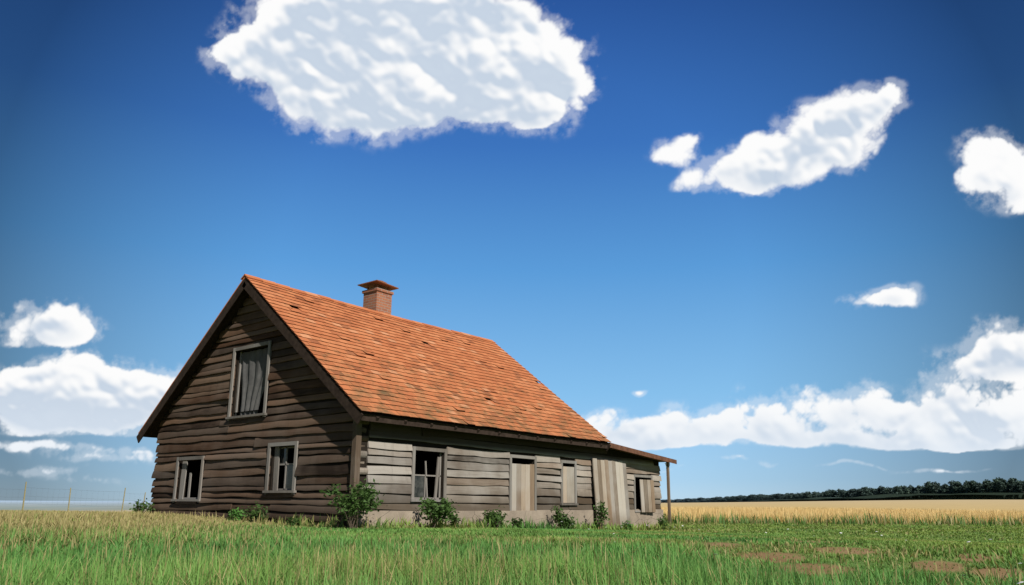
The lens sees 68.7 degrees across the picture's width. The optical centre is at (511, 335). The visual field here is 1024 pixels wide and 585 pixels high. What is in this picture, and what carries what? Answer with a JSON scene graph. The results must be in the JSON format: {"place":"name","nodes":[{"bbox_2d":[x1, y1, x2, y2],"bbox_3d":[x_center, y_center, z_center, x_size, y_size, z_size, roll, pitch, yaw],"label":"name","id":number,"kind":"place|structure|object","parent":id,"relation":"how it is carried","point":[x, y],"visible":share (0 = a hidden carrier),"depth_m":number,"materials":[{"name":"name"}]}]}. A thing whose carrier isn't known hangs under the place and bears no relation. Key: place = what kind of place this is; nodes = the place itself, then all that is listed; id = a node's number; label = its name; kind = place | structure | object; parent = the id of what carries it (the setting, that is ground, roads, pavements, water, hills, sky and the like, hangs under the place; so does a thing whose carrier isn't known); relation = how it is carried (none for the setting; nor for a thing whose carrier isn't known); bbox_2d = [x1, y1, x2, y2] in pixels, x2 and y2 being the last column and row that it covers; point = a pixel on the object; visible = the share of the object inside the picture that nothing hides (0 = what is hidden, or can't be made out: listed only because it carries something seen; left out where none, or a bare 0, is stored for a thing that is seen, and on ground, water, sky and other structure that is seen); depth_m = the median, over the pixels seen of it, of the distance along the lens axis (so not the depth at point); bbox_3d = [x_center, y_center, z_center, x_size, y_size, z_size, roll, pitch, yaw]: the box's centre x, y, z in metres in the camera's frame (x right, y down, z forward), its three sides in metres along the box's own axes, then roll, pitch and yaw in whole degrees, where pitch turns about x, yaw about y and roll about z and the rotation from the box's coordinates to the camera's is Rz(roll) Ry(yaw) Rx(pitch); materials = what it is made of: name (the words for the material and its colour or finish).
{"place":"outdoors","nodes":[
{"label":"outdoors","id":0,"kind":"place"},
{"bbox_2d":[445,513,462,528],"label":"bush","id":1,"kind":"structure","parent":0,"point":[454,519],"depth_m":15.53,"materials":[{"name":"green plant"}]},
{"bbox_2d":[0,0,1023,473],"bbox_3d":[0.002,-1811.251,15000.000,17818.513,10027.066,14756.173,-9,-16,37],"label":"cloud","id":2,"kind":"structure","parent":0,"point":[374,68],"depth_m":15000.00,"materials":[{"name":"white"}]},
{"bbox_2d":[0,508,1023,584],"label":"grass","id":3,"kind":"structure","parent":0,"point":[63,547],"depth_m":6.34,"materials":[{"name":"green plant"}]},
{"bbox_2d":[0,499,1023,584],"bbox_3d":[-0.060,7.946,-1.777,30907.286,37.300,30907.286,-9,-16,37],"label":"terrain","id":4,"kind":"structure","parent":0,"point":[948,505],"depth_m":222.67,"materials":[{"name":"brown soil"}]},
{"bbox_2d":[22,482,145,510],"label":"fence posts","id":5,"kind":"object","parent":4,"relation":"on","point":[69,498],"visible":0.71,"depth_m":33.47,"materials":[{"name":"wood"}]},
{"bbox_2d":[11,487,139,507],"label":"fence wires","id":6,"kind":"object","parent":5,"relation":"attached to","point":[75,495],"visible":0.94,"depth_m":33.29,"materials":[{"name":"grey metal"}]},
{"bbox_2d":[129,498,154,512],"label":"bush","id":7,"kind":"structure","parent":4,"relation":"on","point":[140,506],"depth_m":18.23,"materials":[{"name":"green plant"}]},
{"bbox_2d":[226,507,245,519],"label":"bush","id":8,"kind":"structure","parent":4,"relation":"on","point":[229,512],"depth_m":16.17,"materials":[{"name":"green plant"}]},
{"bbox_2d":[229,506,243,521],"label":"bush","id":9,"kind":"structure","parent":4,"relation":"on","point":[238,514],"depth_m":15.65,"materials":[{"name":"green plant"}]},
{"bbox_2d":[242,501,268,523],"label":"bush","id":10,"kind":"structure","parent":4,"relation":"on","point":[256,513],"depth_m":15.24,"materials":[{"name":"green plant"}]},
{"bbox_2d":[286,514,301,526],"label":"bush","id":11,"kind":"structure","parent":4,"relation":"on","point":[293,522],"depth_m":14.32,"materials":[{"name":"green plant"}]},
{"bbox_2d":[319,478,384,528],"bbox_3d":[-2.902,3.081,13.713,1.074,0.932,1.152,-1,-13,6],"label":"bush","id":12,"kind":"object","parent":4,"relation":"on","point":[360,503],"visible":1,"depth_m":13.53,"materials":[{"name":"green plant"}]},
{"bbox_2d":[136,279,610,526],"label":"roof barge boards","id":13,"kind":"object","parent":4,"relation":"on","point":[223,320],"visible":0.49,"depth_m":17.63,"materials":[{"name":"brown wood"}]},
{"bbox_2d":[138,274,610,441],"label":"roof tiles","id":14,"kind":"object","parent":13,"relation":"on","point":[447,375],"visible":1,"depth_m":18.36,"materials":[{"name":"orange tile"}]},
{"bbox_2d":[362,287,393,314],"bbox_3d":[-3.805,-0.591,21.113,0.630,1.318,0.630,-9,-16,37],"label":"chimney stack","id":15,"kind":"object","parent":13,"relation":"on","point":[378,299],"visible":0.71,"depth_m":20.99,"materials":[{"name":"brick"}]},
{"bbox_2d":[357,280,398,290],"bbox_3d":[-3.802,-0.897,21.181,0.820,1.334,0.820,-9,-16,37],"label":"chimney cap","id":16,"kind":"object","parent":15,"relation":"on","point":[378,284],"visible":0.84,"depth_m":21.18,"materials":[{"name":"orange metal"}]},
{"bbox_2d":[153,297,659,518],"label":"wall siding gaps","id":17,"kind":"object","parent":4,"relation":"on","point":[421,458],"depth_m":17.67,"materials":[{"name":"brown wood"}]},
{"bbox_2d":[150,295,352,522],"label":"gable wall boards","id":18,"kind":"object","parent":17,"relation":"attached to","point":[205,389],"visible":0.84,"depth_m":16.78,"materials":[{"name":"brown wood"}]},
{"bbox_2d":[240,347,271,414],"bbox_3d":[-5.949,1.081,17.303,1.230,1.500,0.090,-9,-16,37],"label":"curtain","id":19,"kind":"object","parent":17,"relation":"attached to","point":[253,369],"visible":0.94,"depth_m":17.33,"materials":[{"name":"grey fabric"}]},
{"bbox_2d":[171,340,652,511],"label":"window frames","id":20,"kind":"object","parent":17,"relation":"attached to","point":[292,490],"depth_m":16.91,"materials":[{"name":"grey wood"}]},
{"bbox_2d":[279,449,423,496],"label":"window glass panes","id":21,"kind":"object","parent":20,"relation":"in","point":[419,487],"visible":0.73,"depth_m":15.92,"materials":[{"name":"black glass"}]},
{"bbox_2d":[609,442,676,463],"bbox_3d":[0.621,4.169,25.364,8.702,0.427,4.220,-9,-16,37],"label":"lean to roof","id":22,"kind":"object","parent":17,"relation":"on","point":[620,448],"visible":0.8,"depth_m":22.71,"materials":[{"name":"wood"}]},
{"bbox_2d":[418,496,459,527],"bbox_3d":[-1.494,3.514,14.979,0.926,0.714,0.876,-1,-13,7],"label":"bush","id":23,"kind":"object","parent":4,"relation":"on","point":[434,509],"depth_m":14.86,"materials":[{"name":"green plant"}]},
{"bbox_2d":[478,505,504,526],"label":"bush","id":24,"kind":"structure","parent":4,"relation":"on","point":[491,513],"depth_m":16.78,"materials":[{"name":"green plant"}]},
{"bbox_2d":[484,507,507,527],"bbox_3d":[-0.367,4.087,16.761,0.486,0.506,0.628,-9,-16,37],"label":"weed by wall","id":25,"kind":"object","parent":4,"relation":"on","point":[493,516],"visible":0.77,"depth_m":16.69,"materials":[{"name":"green plant"}]},
{"bbox_2d":[491,514,504,527],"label":"bush","id":26,"kind":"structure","parent":4,"relation":"on","point":[499,520],"depth_m":16.55,"materials":[{"name":"green plant"}]},
{"bbox_2d":[348,419,671,525],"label":"wooden posts","id":27,"kind":"object","parent":4,"relation":"on","point":[357,470],"visible":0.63,"depth_m":14.55,"materials":[{"name":"brown wood"}]},
{"bbox_2d":[358,509,662,527],"bbox_3d":[-2.126,5.338,21.412,7.756,0.780,12.720,-9,-16,37],"label":"foundation","id":28,"kind":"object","parent":4,"relation":"on","point":[583,516],"depth_m":18.20,"materials":[{"name":"grey concrete"}]},
{"bbox_2d":[364,422,661,510],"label":"wall boards","id":29,"kind":"object","parent":28,"relation":"on","point":[484,467],"visible":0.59,"depth_m":17.35,"materials":[{"name":"grey wood"}]},
{"bbox_2d":[507,517,524,527],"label":"bush","id":30,"kind":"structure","parent":4,"relation":"on","point":[516,523],"depth_m":17.47,"materials":[{"name":"green plant"}]},
{"bbox_2d":[551,504,568,528],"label":"bush","id":31,"kind":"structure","parent":4,"relation":"on","point":[558,513],"depth_m":18.82,"materials":[{"name":"green plant"}]},
{"bbox_2d":[554,516,576,528],"bbox_3d":[1.354,4.666,18.774,0.491,0.440,0.624,8,-14,-29],"label":"weed","id":32,"kind":"object","parent":4,"relation":"on","point":[568,521],"visible":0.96,"depth_m":18.66,"materials":[{"name":"green plant"}]},
{"bbox_2d":[512,458,655,527],"bbox_3d":[2.249,4.440,20.776,0.222,2.041,7.082,-10,-16,38],"label":"plank shutter panel","id":33,"kind":"object","parent":4,"relation":"on","point":[610,485],"visible":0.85,"depth_m":21.20,"materials":[{"name":"brown wood"}]},
{"bbox_2d":[591,521,606,528],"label":"bush","id":34,"kind":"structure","parent":4,"relation":"on","point":[597,525],"depth_m":19.93,"materials":[{"name":"green plant"}]},
{"bbox_2d":[593,500,609,529],"bbox_3d":[2.401,4.764,19.865,0.494,0.821,0.479,-9,-16,37],"label":"weed","id":35,"kind":"object","parent":4,"relation":"on","point":[600,509],"visible":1,"depth_m":19.82,"materials":[{"name":"green plant"}]},
{"bbox_2d":[620,520,632,529],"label":"bush","id":36,"kind":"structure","parent":4,"relation":"on","point":[628,525],"depth_m":20.91,"materials":[{"name":"green plant"}]},
{"bbox_2d":[657,514,670,529],"bbox_3d":[4.577,5.620,22.560,0.478,0.509,0.638,-9,-16,37],"label":"weed","id":37,"kind":"object","parent":4,"relation":"on","point":[661,520],"visible":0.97,"depth_m":22.46,"materials":[{"name":"green plant"}]},
{"bbox_2d":[561,521,1023,584],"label":"white flowers","id":38,"kind":"object","parent":4,"relation":"on","point":[1020,582],"visible":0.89,"depth_m":8.80,"materials":[{"name":"plant"}]},
{"bbox_2d":[803,491,811,500],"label":"forest tree","id":39,"kind":"object","parent":4,"relation":"on","point":[808,494],"visible":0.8,"depth_m":1696.12,"materials":[{"name":"green plant"}]},
{"bbox_2d":[829,490,835,499],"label":"forest tree","id":40,"kind":"object","parent":4,"relation":"on","point":[833,492],"visible":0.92,"depth_m":1514.96,"materials":[{"name":"green plant"}]},
{"bbox_2d":[835,489,840,500],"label":"forest tree","id":41,"kind":"object","parent":4,"relation":"on","point":[838,495],"visible":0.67,"depth_m":1501.68,"materials":[{"name":"green plant"}]},
{"bbox_2d":[837,490,845,499],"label":"forest tree","id":42,"kind":"object","parent":4,"relation":"on","point":[843,492],"visible":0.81,"depth_m":1465.73,"materials":[{"name":"green plant"}]},
{"bbox_2d":[661,505,1023,522],"bbox_3d":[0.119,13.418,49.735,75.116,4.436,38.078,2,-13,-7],"label":"wheat stalks","id":43,"kind":"object","parent":4,"relation":"on","point":[801,511],"visible":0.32,"depth_m":37.67,"materials":[{"name":"plant"}]},
{"bbox_2d":[844,492,849,500],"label":"forest tree","id":44,"kind":"object","parent":4,"relation":"on","point":[846,494],"visible":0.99,"depth_m":1443.10,"materials":[{"name":"green plant"}]},
{"bbox_2d":[855,489,861,496],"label":"forest tree","id":45,"kind":"object","parent":4,"relation":"on","point":[859,494],"visible":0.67,"depth_m":1369.15,"materials":[{"name":"green plant"}]},
{"bbox_2d":[862,487,869,500],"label":"forest tree","id":46,"kind":"object","parent":4,"relation":"on","point":[866,489],"visible":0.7,"depth_m":1340.12,"materials":[{"name":"green plant"}]},
{"bbox_2d":[716,493,1023,501],"bbox_3d":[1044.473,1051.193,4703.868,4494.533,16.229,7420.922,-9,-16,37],"label":"forest mass behind trees","id":47,"kind":"object","parent":4,"relation":"on","point":[987,496],"visible":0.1,"depth_m":1036.34,"materials":[{"name":"green plant"}]},
{"bbox_2d":[875,485,882,499],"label":"forest tree","id":48,"kind":"object","parent":4,"relation":"on","point":[878,489],"visible":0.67,"depth_m":1279.42,"materials":[{"name":"green plant"}]},
{"bbox_2d":[884,487,890,499],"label":"forest tree","id":49,"kind":"object","parent":4,"relation":"on","point":[887,489],"visible":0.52,"depth_m":1247.52,"materials":[{"name":"green plant"}]},
{"bbox_2d":[893,486,902,499],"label":"forest tree","id":50,"kind":"object","parent":4,"relation":"on","point":[897,489],"visible":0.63,"depth_m":1206.17,"materials":[{"name":"green plant"}]},
{"bbox_2d":[903,488,909,498],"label":"forest tree","id":51,"kind":"object","parent":4,"relation":"on","point":[907,491],"visible":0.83,"depth_m":1167.95,"materials":[{"name":"green plant"}]},
{"bbox_2d":[908,486,914,493],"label":"forest tree","id":52,"kind":"object","parent":4,"relation":"on","point":[911,488],"visible":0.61,"depth_m":1169.45,"materials":[{"name":"green plant"}]},
{"bbox_2d":[915,488,920,498],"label":"forest tree","id":53,"kind":"object","parent":4,"relation":"on","point":[917,491],"visible":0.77,"depth_m":1138.68,"materials":[{"name":"green plant"}]},
{"bbox_2d":[926,484,932,497],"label":"forest tree","id":54,"kind":"object","parent":4,"relation":"on","point":[929,492],"visible":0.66,"depth_m":1091.92,"materials":[{"name":"green plant"}]},
{"bbox_2d":[930,481,940,495],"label":"forest tree","id":55,"kind":"object","parent":4,"relation":"on","point":[933,487],"visible":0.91,"depth_m":1078.39,"materials":[{"name":"green plant"}]},
{"bbox_2d":[941,483,949,493],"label":"forest tree","id":56,"kind":"object","parent":4,"relation":"on","point":[945,486],"visible":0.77,"depth_m":1054.17,"materials":[{"name":"green plant"}]},
{"bbox_2d":[947,480,953,493],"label":"forest tree","id":57,"kind":"object","parent":4,"relation":"on","point":[950,487],"visible":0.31,"depth_m":1034.97,"materials":[{"name":"green plant"}]},
{"bbox_2d":[951,481,962,495],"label":"forest tree","id":58,"kind":"object","parent":4,"relation":"on","point":[956,484],"visible":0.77,"depth_m":1016.56,"materials":[{"name":"green plant"}]},
{"bbox_2d":[961,483,969,495],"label":"forest tree","id":59,"kind":"object","parent":4,"relation":"on","point":[964,487],"visible":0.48,"depth_m":992.06,"materials":[{"name":"green plant"}]},
{"bbox_2d":[966,480,976,492],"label":"forest tree","id":60,"kind":"object","parent":4,"relation":"on","point":[972,487],"visible":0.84,"depth_m":968.61,"materials":[{"name":"green plant"}]},
{"bbox_2d":[974,482,983,492],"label":"forest tree","id":61,"kind":"object","parent":4,"relation":"on","point":[976,487],"visible":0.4,"depth_m":961.95,"materials":[{"name":"green plant"}]},
{"bbox_2d":[980,479,990,496],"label":"forest tree","id":62,"kind":"object","parent":4,"relation":"on","point":[986,482],"visible":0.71,"depth_m":937.66,"materials":[{"name":"green plant"}]},
{"bbox_2d":[986,482,994,492],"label":"forest tree","id":63,"kind":"object","parent":4,"relation":"on","point":[988,486],"visible":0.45,"depth_m":933.76,"materials":[{"name":"green plant"}]},
{"bbox_2d":[990,477,1001,495],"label":"forest tree","id":64,"kind":"object","parent":4,"relation":"on","point":[996,481],"visible":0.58,"depth_m":913.64,"materials":[{"name":"green plant"}]},
{"bbox_2d":[996,478,1007,492],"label":"forest tree","id":65,"kind":"object","parent":4,"relation":"on","point":[1000,483],"visible":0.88,"depth_m":900.60,"materials":[{"name":"green plant"}]},
{"bbox_2d":[997,481,1009,492],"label":"forest tree","id":66,"kind":"object","parent":4,"relation":"on","point":[1007,490],"visible":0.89,"depth_m":898.16,"materials":[{"name":"green plant"}]},
{"bbox_2d":[1009,484,1016,492],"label":"forest tree","id":67,"kind":"object","parent":4,"relation":"on","point":[1012,487],"visible":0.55,"depth_m":886.12,"materials":[{"name":"green plant"}]},
{"bbox_2d":[1013,482,1022,492],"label":"forest tree","id":68,"kind":"object","parent":4,"relation":"on","point":[1017,485],"visible":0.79,"depth_m":871.99,"materials":[{"name":"green plant"}]},
{"bbox_2d":[1017,483,1023,492],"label":"forest tree","id":69,"kind":"object","parent":4,"relation":"on","point":[1020,487],"visible":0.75,"depth_m":866.78,"materials":[{"name":"green plant"}]},
{"bbox_2d":[0,0,1023,500],"label":"sky","id":70,"kind":"structure","parent":0,"point":[141,179],"materials":[{"name":"blue"}]},
{"bbox_2d":[663,510,1023,526],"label":"field margin grass","id":71,"kind":"structure","parent":0,"point":[938,521],"depth_m":32.24,"materials":[{"name":"plant"}]}
]}

